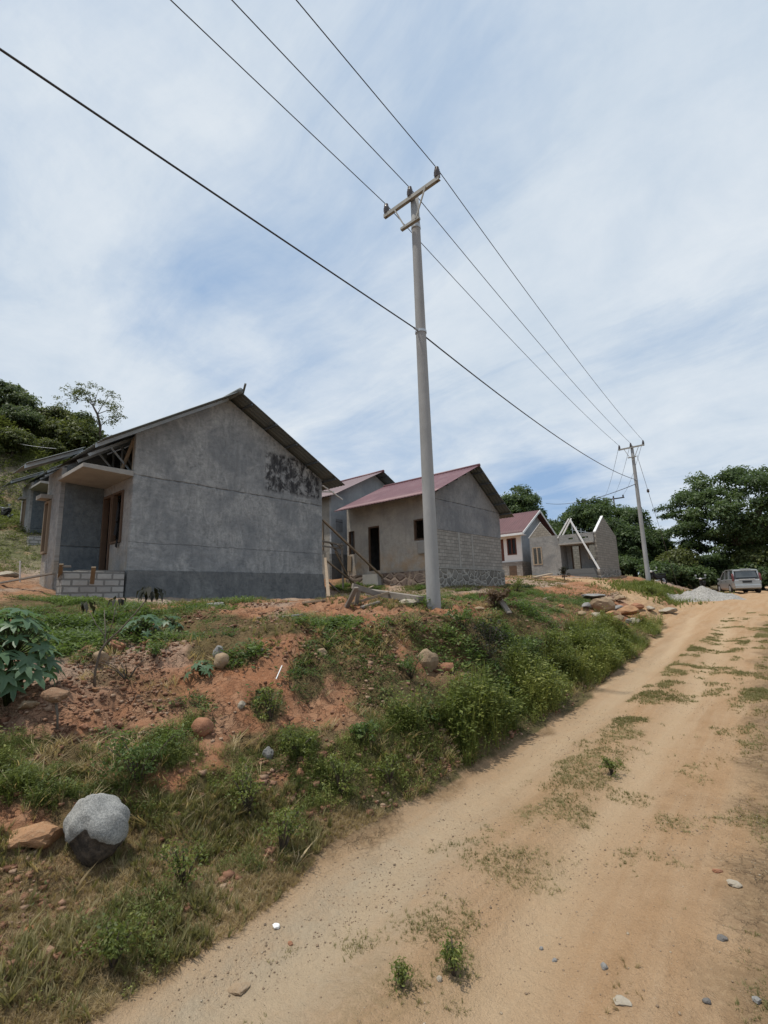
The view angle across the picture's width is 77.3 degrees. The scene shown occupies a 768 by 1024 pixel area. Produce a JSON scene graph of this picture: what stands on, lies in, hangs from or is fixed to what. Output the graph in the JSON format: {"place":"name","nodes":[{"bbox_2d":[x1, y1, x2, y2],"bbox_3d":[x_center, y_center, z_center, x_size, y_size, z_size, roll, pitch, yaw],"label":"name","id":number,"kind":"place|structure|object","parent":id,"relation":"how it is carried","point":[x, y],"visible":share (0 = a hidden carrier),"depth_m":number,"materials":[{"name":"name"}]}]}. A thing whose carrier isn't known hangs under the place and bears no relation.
{"place":"outdoors","nodes":[
{"label":"outdoors","id":0,"kind":"place"},
{"bbox_2d":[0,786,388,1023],"bbox_3d":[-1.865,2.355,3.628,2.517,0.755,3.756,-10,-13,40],"label":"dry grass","id":1,"kind":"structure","parent":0,"point":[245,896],"depth_m":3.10,"materials":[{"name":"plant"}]},
{"bbox_2d":[0,426,767,1023],"bbox_3d":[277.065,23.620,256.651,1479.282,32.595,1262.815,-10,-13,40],"label":"ground","id":2,"kind":"structure","parent":0,"point":[748,908],"depth_m":5.23,"materials":[{"name":"soil"}]},
{"bbox_2d":[0,426,39,455],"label":"hill tree","id":3,"kind":"object","parent":2,"relation":"on","point":[15,436],"visible":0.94,"depth_m":42.22,"materials":[{"name":"green plant"}]},
{"bbox_2d":[0,402,45,429],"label":"hill tree","id":4,"kind":"object","parent":2,"relation":"on","point":[26,415],"visible":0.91,"depth_m":48.08,"materials":[{"name":"green plant"}]},
{"bbox_2d":[0,379,45,410],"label":"hill tree","id":5,"kind":"object","parent":2,"relation":"on","point":[16,397],"visible":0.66,"depth_m":50.60,"materials":[{"name":"green plant"}]},
{"bbox_2d":[0,572,55,583],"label":"plank","id":6,"kind":"object","parent":2,"relation":"on","point":[30,577],"visible":1,"depth_m":14.07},
{"bbox_2d":[17,700,39,709],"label":"rock","id":7,"kind":"object","parent":2,"relation":"on","point":[24,705],"visible":1,"depth_m":4.60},
{"bbox_2d":[0,608,65,706],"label":"castor plant","id":8,"kind":"object","parent":2,"relation":"on","point":[14,675],"visible":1,"depth_m":4.78,"materials":[{"name":"green plant"}]},
{"bbox_2d":[5,821,63,848],"bbox_3d":[-2.405,2.238,3.320,0.334,0.162,0.238,2,-11,-18],"label":"rock","id":9,"kind":"object","parent":2,"relation":"on","point":[45,834],"visible":0.93,"depth_m":3.25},
{"bbox_2d":[0,414,70,573],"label":"hill grass","id":10,"kind":"structure","parent":2,"relation":"on","point":[3,423],"depth_m":37.84,"materials":[{"name":"green plant"}]},
{"bbox_2d":[32,437,68,456],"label":"hill tree","id":11,"kind":"object","parent":2,"relation":"on","point":[49,445],"visible":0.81,"depth_m":46.18,"materials":[{"name":"green plant"}]},
{"bbox_2d":[38,415,69,440],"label":"hill tree","id":12,"kind":"object","parent":2,"relation":"on","point":[47,428],"visible":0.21,"depth_m":49.07,"materials":[{"name":"green plant"}]},
{"bbox_2d":[32,402,76,421],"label":"hill tree","id":13,"kind":"object","parent":2,"relation":"on","point":[60,412],"visible":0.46,"depth_m":51.96,"materials":[{"name":"green plant"}]},
{"bbox_2d":[41,687,69,729],"bbox_3d":[-3.131,1.885,4.552,0.230,0.426,0.229,-10,-13,40],"label":"rock","id":14,"kind":"object","parent":2,"relation":"on","point":[53,695],"visible":1,"depth_m":4.53,"materials":[{"name":"brown stone"}]},
{"bbox_2d":[3,446,128,544],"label":"plastered house","id":15,"kind":"structure","parent":2,"relation":"on","point":[32,512],"depth_m":28.95,"materials":[{"name":"grey paint"}]},
{"bbox_2d":[49,414,102,455],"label":"hill tree","id":16,"kind":"object","parent":2,"relation":"on","point":[72,424],"visible":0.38,"depth_m":48.74,"materials":[{"name":"green plant"}]},
{"bbox_2d":[54,423,110,457],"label":"hill tree","id":17,"kind":"object","parent":2,"relation":"on","point":[84,441],"visible":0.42,"depth_m":48.49,"materials":[{"name":"green plant"}]},
{"bbox_2d":[70,410,103,432],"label":"hill tree","id":18,"kind":"object","parent":2,"relation":"on","point":[81,415],"visible":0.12,"depth_m":55.93,"materials":[{"name":"green plant"}]},
{"bbox_2d":[53,381,126,440],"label":"sparse tree","id":19,"kind":"object","parent":2,"relation":"on","point":[78,391],"visible":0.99,"depth_m":49.99,"materials":[{"name":"green plant"}]},
{"bbox_2d":[63,793,129,866],"bbox_3d":[-2.021,2.219,3.384,0.407,0.464,0.349,-7,-12,29],"label":"boulder","id":20,"kind":"object","parent":2,"relation":"on","point":[95,828],"visible":1,"depth_m":3.27,"materials":[{"name":"stone"}]},
{"bbox_2d":[91,651,109,663],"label":"rock","id":21,"kind":"object","parent":2,"relation":"on","point":[104,655],"visible":0.73,"depth_m":5.88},
{"bbox_2d":[69,908,162,969],"bbox_3d":[-1.451,2.326,2.586,0.384,0.309,0.334,-8,-12,32],"label":"weed bush","id":22,"kind":"object","parent":2,"relation":"on","point":[112,949],"visible":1,"depth_m":2.57,"materials":[{"name":"green plant"}]},
{"bbox_2d":[106,640,125,652],"bbox_3d":[-3.657,1.841,6.554,0.232,0.198,0.185,-2,-10,0],"label":"rock","id":23,"kind":"object","parent":2,"relation":"on","point":[120,647],"visible":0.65,"depth_m":6.50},
{"bbox_2d":[76,586,165,686],"bbox_3d":[-2.919,1.398,5.311,0.988,1.134,0.299,-3,-10,5],"label":"sapling","id":24,"kind":"object","parent":2,"relation":"on","point":[146,592],"visible":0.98,"depth_m":5.36,"materials":[{"name":"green plant"}]},
{"bbox_2d":[85,653,169,679],"bbox_3d":[-2.935,1.796,5.538,0.796,0.315,0.801,-10,-13,40],"label":"dead brush","id":25,"kind":"object","parent":2,"relation":"on","point":[121,674],"visible":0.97,"depth_m":5.53,"materials":[{"name":"brown plant"}]},
{"bbox_2d":[118,614,163,637],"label":"castor plant","id":26,"kind":"object","parent":2,"relation":"on","point":[156,620],"visible":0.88,"depth_m":7.03,"materials":[{"name":"green plant"}]},
{"bbox_2d":[88,725,196,781],"bbox_3d":[-2.048,2.065,4.064,0.587,0.455,0.735,-10,-13,40],"label":"weed bush","id":27,"kind":"object","parent":2,"relation":"on","point":[135,751],"visible":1,"depth_m":4.02,"materials":[{"name":"green plant"}]},
{"bbox_2d":[132,635,169,657],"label":"weed bush","id":28,"kind":"object","parent":2,"relation":"on","point":[154,650],"visible":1,"depth_m":5.95,"materials":[{"name":"green plant"}]},
{"bbox_2d":[154,614,183,631],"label":"castor plant","id":29,"kind":"object","parent":2,"relation":"on","point":[172,624],"visible":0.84,"depth_m":7.57,"materials":[{"name":"green plant"}]},
{"bbox_2d":[13,383,344,599],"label":"plastered house","id":30,"kind":"structure","parent":2,"relation":"on","point":[219,498],"depth_m":16.56,"materials":[{"name":"grey paint"}]},
{"bbox_2d":[40,500,51,553],"bbox_3d":[-11.342,0.523,16.184,0.530,1.774,0.170,-10,-13,40],"label":"window frame","id":31,"kind":"structure","parent":30,"relation":"in","point":[47,506],"depth_m":16.15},
{"bbox_2d":[109,490,124,543],"bbox_3d":[-8.633,0.178,15.609,0.840,1.700,0.166,-10,-13,40],"label":"window frame","id":32,"kind":"structure","parent":30,"relation":"in","point":[112,539],"depth_m":15.73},
{"bbox_2d":[153,836,212,887],"bbox_3d":[-1.365,2.381,3.291,0.435,0.378,0.391,-10,-13,40],"label":"weed bush","id":33,"kind":"object","parent":2,"relation":"on","point":[177,862],"visible":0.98,"depth_m":3.24,"materials":[{"name":"green plant"}]},
{"bbox_2d":[0,776,381,1023],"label":"short grass","id":34,"kind":"structure","parent":2,"relation":"on","point":[191,899],"depth_m":3.03,"materials":[{"name":"plant"}]},
{"bbox_2d":[184,660,215,679],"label":"castor plant","id":35,"kind":"object","parent":2,"relation":"on","point":[201,669],"visible":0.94,"depth_m":5.75,"materials":[{"name":"green plant"}]},
{"bbox_2d":[191,717,213,736],"bbox_3d":[-1.821,2.155,4.796,0.221,0.196,0.170,-2,-10,0],"label":"rock","id":36,"kind":"object","parent":2,"relation":"on","point":[199,725],"visible":0.94,"depth_m":4.75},
{"bbox_2d":[0,703,438,1011],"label":"slope weeds","id":37,"kind":"object","parent":2,"relation":"on","point":[24,776],"visible":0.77,"depth_m":3.91,"materials":[{"name":"green plant"}]},
{"bbox_2d":[213,653,228,668],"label":"rock","id":38,"kind":"object","parent":2,"relation":"on","point":[221,660],"visible":0.94,"depth_m":5.83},
{"bbox_2d":[211,758,265,815],"bbox_3d":[-1.186,2.356,4.056,0.515,0.457,0.411,-10,-13,40],"label":"weed bush","id":39,"kind":"object","parent":2,"relation":"on","point":[246,791],"visible":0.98,"depth_m":4.05,"materials":[{"name":"green plant"}]},
{"bbox_2d":[262,746,273,759],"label":"rock","id":40,"kind":"object","parent":2,"relation":"on","point":[267,752],"visible":0.92,"depth_m":4.70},
{"bbox_2d":[254,686,285,721],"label":"weed bush","id":41,"kind":"object","parent":2,"relation":"on","point":[269,707],"visible":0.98,"depth_m":5.23,"materials":[{"name":"green plant"}]},
{"bbox_2d":[254,801,309,853],"bbox_3d":[-0.780,2.417,3.658,0.409,0.385,0.436,2,-11,-19],"label":"weed bush","id":42,"kind":"object","parent":2,"relation":"on","point":[289,826],"visible":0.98,"depth_m":3.63,"materials":[{"name":"green plant"}]},
{"bbox_2d":[276,724,320,757],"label":"weed bush","id":43,"kind":"object","parent":2,"relation":"on","point":[289,739],"visible":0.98,"depth_m":4.64,"materials":[{"name":"green plant"}]},
{"bbox_2d":[0,581,603,739],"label":"creeping weeds","id":44,"kind":"object","parent":2,"relation":"on","point":[72,623],"visible":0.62,"depth_m":7.56,"materials":[{"name":"green plant"}]},
{"bbox_2d":[324,552,329,596],"bbox_3d":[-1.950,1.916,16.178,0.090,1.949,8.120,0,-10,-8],"label":"plank","id":45,"kind":"object","parent":2,"relation":"on","point":[327,580],"visible":0.95,"depth_m":14.51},
{"bbox_2d":[0,597,662,957],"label":"dead stalks","id":46,"kind":"object","parent":2,"relation":"on","point":[59,742],"visible":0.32,"depth_m":4.71,"materials":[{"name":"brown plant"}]},
{"bbox_2d":[0,591,663,991],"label":"bank clods","id":47,"kind":"object","parent":2,"relation":"on","point":[86,699],"visible":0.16,"depth_m":5.05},
{"bbox_2d":[322,540,344,589],"bbox_3d":[-2.296,2.601,21.725,0.315,2.657,1.834,-8,-12,31],"label":"scaffold","id":48,"kind":"object","parent":2,"relation":"on","point":[341,545],"visible":0.56,"depth_m":22.30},
{"bbox_2d":[322,747,363,794],"bbox_3d":[-0.367,2.404,4.417,0.387,0.433,0.374,-10,-13,40],"label":"weed bush","id":49,"kind":"object","parent":2,"relation":"on","point":[336,767],"visible":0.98,"depth_m":4.37,"materials":[{"name":"green plant"}]},
{"bbox_2d":[322,519,382,577],"bbox_3d":[-1.228,1.858,21.842,3.542,2.845,0.140,5,-12,-35],"label":"plank","id":50,"kind":"object","parent":2,"relation":"on","point":[350,546],"visible":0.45,"depth_m":21.66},
{"bbox_2d":[322,470,394,578],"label":"blue grey house","id":51,"kind":"structure","parent":2,"relation":"on","point":[353,489],"depth_m":26.28,"materials":[{"name":"paint"}]},
{"bbox_2d":[347,719,381,742],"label":"weed bush","id":52,"kind":"object","parent":2,"relation":"on","point":[363,731],"visible":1,"depth_m":4.97,"materials":[{"name":"green plant"}]},
{"bbox_2d":[344,583,389,607],"bbox_3d":[-0.331,1.612,9.301,0.858,0.456,0.379,4,-12,-30],"label":"timber trestle","id":53,"kind":"object","parent":2,"relation":"on","point":[356,590],"visible":0.98,"depth_m":9.20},
{"bbox_2d":[90,575,679,668],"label":"plateau grass","id":54,"kind":"structure","parent":2,"relation":"on","point":[182,601],"depth_m":10.85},
{"bbox_2d":[370,751,408,786],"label":"weed bush","id":55,"kind":"object","parent":2,"relation":"on","point":[391,768],"visible":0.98,"depth_m":4.69,"materials":[{"name":"green plant"}]},
{"bbox_2d":[366,589,423,602],"bbox_3d":[0.188,1.637,9.412,0.160,0.301,1.517,7,-13,-41],"label":"plank","id":56,"kind":"object","parent":2,"relation":"on","point":[395,595],"visible":0.66,"depth_m":9.18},
{"bbox_2d":[391,651,427,678],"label":"weed bush","id":57,"kind":"object","parent":2,"relation":"on","point":[407,660],"visible":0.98,"depth_m":6.44,"materials":[{"name":"green plant"}]},
{"bbox_2d":[383,166,440,609],"bbox_3d":[0.763,-2.269,9.470,1.500,9.462,0.350,-10,-13,40],"label":"utility pole","id":58,"kind":"object","parent":2,"relation":"on","point":[433,596],"visible":0.98,"depth_m":9.39,"materials":[{"name":"concrete"}]},
{"bbox_2d":[0,48,413,327],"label":"power line","id":59,"kind":"object","parent":58,"relation":"attached to","point":[107,121],"visible":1,"depth_m":5.81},
{"bbox_2d":[170,0,384,203],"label":"power line","id":60,"kind":"object","parent":58,"relation":"attached to","point":[271,95],"visible":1,"depth_m":8.18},
{"bbox_2d":[231,0,408,186],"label":"power line","id":61,"kind":"object","parent":58,"relation":"attached to","point":[314,87],"visible":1,"depth_m":8.06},
{"bbox_2d":[296,0,435,166],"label":"power line","id":62,"kind":"object","parent":58,"relation":"attached to","point":[362,79],"visible":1,"depth_m":8.00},
{"bbox_2d":[389,208,616,443],"bbox_3d":[7.402,-5.428,20.384,0.016,0.485,24.531,-9,-12,36],"label":"power line","id":63,"kind":"object","parent":58,"relation":"attached to","point":[499,327],"visible":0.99,"depth_m":15.37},
{"bbox_2d":[413,192,628,441],"bbox_3d":[7.899,-5.519,19.959,0.016,0.485,24.531,-9,-12,36],"label":"power line","id":64,"kind":"object","parent":58,"relation":"attached to","point":[510,309],"visible":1,"depth_m":14.13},
{"bbox_2d":[414,327,634,479],"bbox_3d":[7.925,-2.813,19.383,0.028,1.371,24.533,-9,-12,36],"label":"power line","id":65,"kind":"object","parent":58,"relation":"attached to","point":[510,402],"visible":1,"depth_m":13.10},
{"bbox_2d":[440,173,638,435],"bbox_3d":[8.425,-5.615,19.507,0.016,0.485,24.531,-9,-12,36],"label":"power line","id":66,"kind":"object","parent":58,"relation":"attached to","point":[522,286],"visible":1,"depth_m":13.15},
{"bbox_2d":[334,463,513,587],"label":"stone plinth house","id":67,"kind":"structure","parent":2,"relation":"on","point":[385,532],"depth_m":22.81,"materials":[{"name":"grey paint"}]},
{"bbox_2d":[418,648,438,671],"bbox_3d":[0.624,2.130,6.901,0.316,0.347,0.290,4,-11,-28],"label":"rock","id":68,"kind":"object","parent":2,"relation":"on","point":[430,659],"visible":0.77,"depth_m":6.80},
{"bbox_2d":[442,604,477,631],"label":"weed bush","id":69,"kind":"object","parent":2,"relation":"on","point":[458,616],"visible":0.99,"depth_m":8.17,"materials":[{"name":"green plant"}]},
{"bbox_2d":[297,605,665,810],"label":"roadside weeds","id":70,"kind":"object","parent":2,"relation":"on","point":[538,687],"visible":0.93,"depth_m":6.50,"materials":[{"name":"green plant"}]},
{"bbox_2d":[466,617,507,660],"bbox_3d":[1.730,2.073,7.865,0.766,0.774,0.735,-10,-13,40],"label":"weed bush","id":71,"kind":"object","parent":2,"relation":"on","point":[491,640],"visible":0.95,"depth_m":7.81,"materials":[{"name":"green plant"}]},
{"bbox_2d":[478,587,517,607],"bbox_3d":[2.520,1.942,10.804,0.848,0.491,0.763,-10,-13,40],"label":"dead brush","id":72,"kind":"object","parent":2,"relation":"on","point":[493,594],"visible":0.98,"depth_m":10.65,"materials":[{"name":"brown plant"}]},
{"bbox_2d":[507,576,527,590],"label":"weed bush","id":73,"kind":"object","parent":2,"relation":"on","point":[516,585],"visible":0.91,"depth_m":20.95,"materials":[{"name":"green plant"}]},
{"bbox_2d":[497,633,547,655],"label":"weed bush","id":74,"kind":"object","parent":2,"relation":"on","point":[531,646],"visible":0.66,"depth_m":8.83,"materials":[{"name":"green plant"}]},
{"bbox_2d":[500,484,548,520],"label":"round tree","id":75,"kind":"object","parent":2,"relation":"on","point":[523,501],"visible":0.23,"depth_m":59.05,"materials":[{"name":"green plant"}]},
{"bbox_2d":[499,510,556,575],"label":"white house","id":76,"kind":"structure","parent":2,"relation":"on","point":[517,530],"depth_m":41.95,"materials":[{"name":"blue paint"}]},
{"bbox_2d":[506,538,516,554],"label":"window","id":77,"kind":"structure","parent":76,"relation":"in","point":[511,543],"depth_m":41.79,"materials":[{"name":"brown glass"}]},
{"bbox_2d":[532,626,579,653],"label":"weed bush","id":78,"kind":"object","parent":2,"relation":"on","point":[547,637],"visible":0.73,"depth_m":9.92,"materials":[{"name":"green plant"}]},
{"bbox_2d":[529,516,620,577],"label":"roofless house","id":79,"kind":"structure","parent":2,"relation":"on","point":[549,552],"depth_m":38.38,"materials":[{"name":"grey paint"}]},
{"bbox_2d":[569,520,599,569],"bbox_3d":[15.259,2.429,36.588,0.100,4.036,2.047,6,-13,-37],"label":"roof rafter","id":80,"kind":"object","parent":79,"relation":"attached to","point":[590,554],"visible":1,"depth_m":36.44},
{"bbox_2d":[589,598,614,611],"bbox_3d":[7.464,3.198,16.425,0.757,0.494,0.654,-10,-13,40],"label":"rock","id":81,"kind":"object","parent":2,"relation":"on","point":[597,604],"visible":0.94,"depth_m":16.24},
{"bbox_2d":[583,622,620,651],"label":"weed bush","id":82,"kind":"object","parent":2,"relation":"on","point":[599,636],"visible":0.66,"depth_m":11.10,"materials":[{"name":"green plant"}]},
{"bbox_2d":[549,496,655,546],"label":"dense tree","id":83,"kind":"object","parent":2,"relation":"on","point":[585,515],"visible":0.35,"depth_m":51.60,"materials":[{"name":"green plant"}]},
{"bbox_2d":[617,605,639,615],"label":"rock","id":84,"kind":"object","parent":2,"relation":"on","point":[625,610],"visible":0.89,"depth_m":17.43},
{"bbox_2d":[618,554,643,574],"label":"understory bush","id":85,"kind":"object","parent":2,"relation":"on","point":[629,565],"visible":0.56,"depth_m":44.17,"materials":[{"name":"green plant"}]},
{"bbox_2d":[618,440,650,580],"bbox_3d":[15.459,0.263,28.957,1.500,9.200,0.345,-10,-13,40],"label":"utility pole","id":86,"kind":"object","parent":2,"relation":"on","point":[644,546],"visible":0.97,"depth_m":28.96,"materials":[{"name":"concrete"}]},
{"bbox_2d":[611,523,660,576],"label":"dense tree","id":87,"kind":"object","parent":2,"relation":"on","point":[628,538],"visible":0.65,"depth_m":47.62,"materials":[{"name":"green plant"}]},
{"bbox_2d":[647,526,676,558],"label":"dense tree","id":88,"kind":"object","parent":2,"relation":"on","point":[660,549],"visible":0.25,"depth_m":49.01,"materials":[{"name":"green plant"}]},
{"bbox_2d":[636,560,690,581],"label":"understory bush","id":89,"kind":"object","parent":2,"relation":"on","point":[677,570],"visible":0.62,"depth_m":41.07,"materials":[{"name":"green plant"}]},
{"bbox_2d":[654,544,703,585],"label":"olive bush tree","id":90,"kind":"object","parent":2,"relation":"on","point":[678,556],"visible":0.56,"depth_m":43.34,"materials":[{"name":"green plant"}]},
{"bbox_2d":[605,641,767,1013],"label":"verge grass","id":91,"kind":"structure","parent":2,"relation":"on","point":[636,966],"depth_m":4.51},
{"bbox_2d":[668,564,718,588],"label":"understory bush","id":92,"kind":"object","parent":2,"relation":"on","point":[700,571],"visible":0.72,"depth_m":41.15,"materials":[{"name":"green plant"}]},
{"bbox_2d":[652,464,767,589],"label":"broad tree","id":93,"kind":"object","parent":2,"relation":"on","point":[728,533],"visible":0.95,"depth_m":43.04,"materials":[{"name":"green plant"}]},
{"bbox_2d":[695,552,730,563],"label":"understory bush","id":94,"kind":"object","parent":2,"relation":"on","point":[707,557],"visible":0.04,"depth_m":50.65,"materials":[{"name":"green plant"}]},
{"bbox_2d":[693,557,738,589],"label":"understory bush","id":95,"kind":"object","parent":2,"relation":"on","point":[720,566],"visible":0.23,"depth_m":45.03,"materials":[{"name":"green plant"}]},
{"bbox_2d":[0,0,767,574],"label":"sky","id":96,"kind":"structure","parent":0,"point":[613,154],"materials":[{"name":"blue"}]},
{"bbox_2d":[84,576,767,1023],"bbox_3d":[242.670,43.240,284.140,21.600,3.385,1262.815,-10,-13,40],"label":"dirt road","id":97,"kind":"structure","parent":0,"point":[684,924],"depth_m":3.22,"materials":[{"name":"soil"}]},
{"bbox_2d":[227,982,249,995],"bbox_3d":[-0.771,2.523,2.549,0.099,0.037,0.089,-6,-11,24],"label":"rock","id":98,"kind":"object","parent":97,"relation":"on","point":[238,988],"visible":1,"depth_m":2.53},
{"bbox_2d":[389,955,414,993],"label":"weed bush","id":99,"kind":"object","parent":97,"relation":"on","point":[401,973],"visible":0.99,"depth_m":2.46,"materials":[{"name":"green plant"}]},
{"bbox_2d":[115,657,767,1023],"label":"lane pebbles","id":100,"kind":"object","parent":97,"relation":"on","point":[501,1013],"visible":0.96,"depth_m":3.37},
{"bbox_2d":[437,926,471,977],"bbox_3d":[0.369,2.378,2.579,0.179,0.236,0.182,-10,-13,40],"label":"weed bush","id":101,"kind":"object","parent":97,"relation":"on","point":[454,959],"visible":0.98,"depth_m":2.55,"materials":[{"name":"green plant"}]},
{"bbox_2d":[597,754,625,780],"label":"weed bush","id":102,"kind":"object","parent":97,"relation":"on","point":[608,763],"visible":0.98,"depth_m":5.15,"materials":[{"name":"green plant"}]},
{"bbox_2d":[613,995,631,1006],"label":"rock","id":103,"kind":"object","parent":97,"relation":"on","point":[621,1000],"visible":1,"depth_m":2.36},
{"bbox_2d":[667,586,745,601],"bbox_3d":[16.619,4.258,25.111,4.830,1.179,2.990,-2,-10,0],"label":"gravel heap","id":104,"kind":"object","parent":97,"relation":"on","point":[702,593],"visible":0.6,"depth_m":24.48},
{"bbox_2d":[717,568,761,592],"bbox_3d":[24.666,4.836,33.494,1.960,1.600,4.210,-6,-11,21],"label":"parked car","id":105,"kind":"object","parent":97,"relation":"on","point":[744,580],"visible":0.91,"depth_m":31.89,"materials":[{"name":"silver metal"}]},
{"bbox_2d":[728,560,766,590],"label":"understory bush","id":106,"kind":"object","parent":97,"relation":"on","point":[751,566],"visible":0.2,"depth_m":39.22,"materials":[{"name":"green plant"}]},
{"bbox_2d":[729,545,767,590],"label":"olive bush tree","id":107,"kind":"object","parent":97,"relation":"on","point":[759,555],"visible":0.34,"depth_m":40.10,"materials":[{"name":"green plant"}]},
{"bbox_2d":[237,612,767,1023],"bbox_3d":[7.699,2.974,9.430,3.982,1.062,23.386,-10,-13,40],"label":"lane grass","id":108,"kind":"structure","parent":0,"point":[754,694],"depth_m":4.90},
{"bbox_2d":[649,567,666,583],"bbox_3d":[19.663,4.609,34.576,1.786,1.280,0.720,2,-11,-19],"label":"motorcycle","id":109,"kind":"object","parent":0,"point":[660,576],"visible":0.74,"depth_m":34.52,"materials":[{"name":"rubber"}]},
{"bbox_2d":[589,577,734,607],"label":"tall verge grass","id":110,"kind":"structure","parent":0,"point":[637,586],"depth_m":25.14,"materials":[{"name":"green plant"}]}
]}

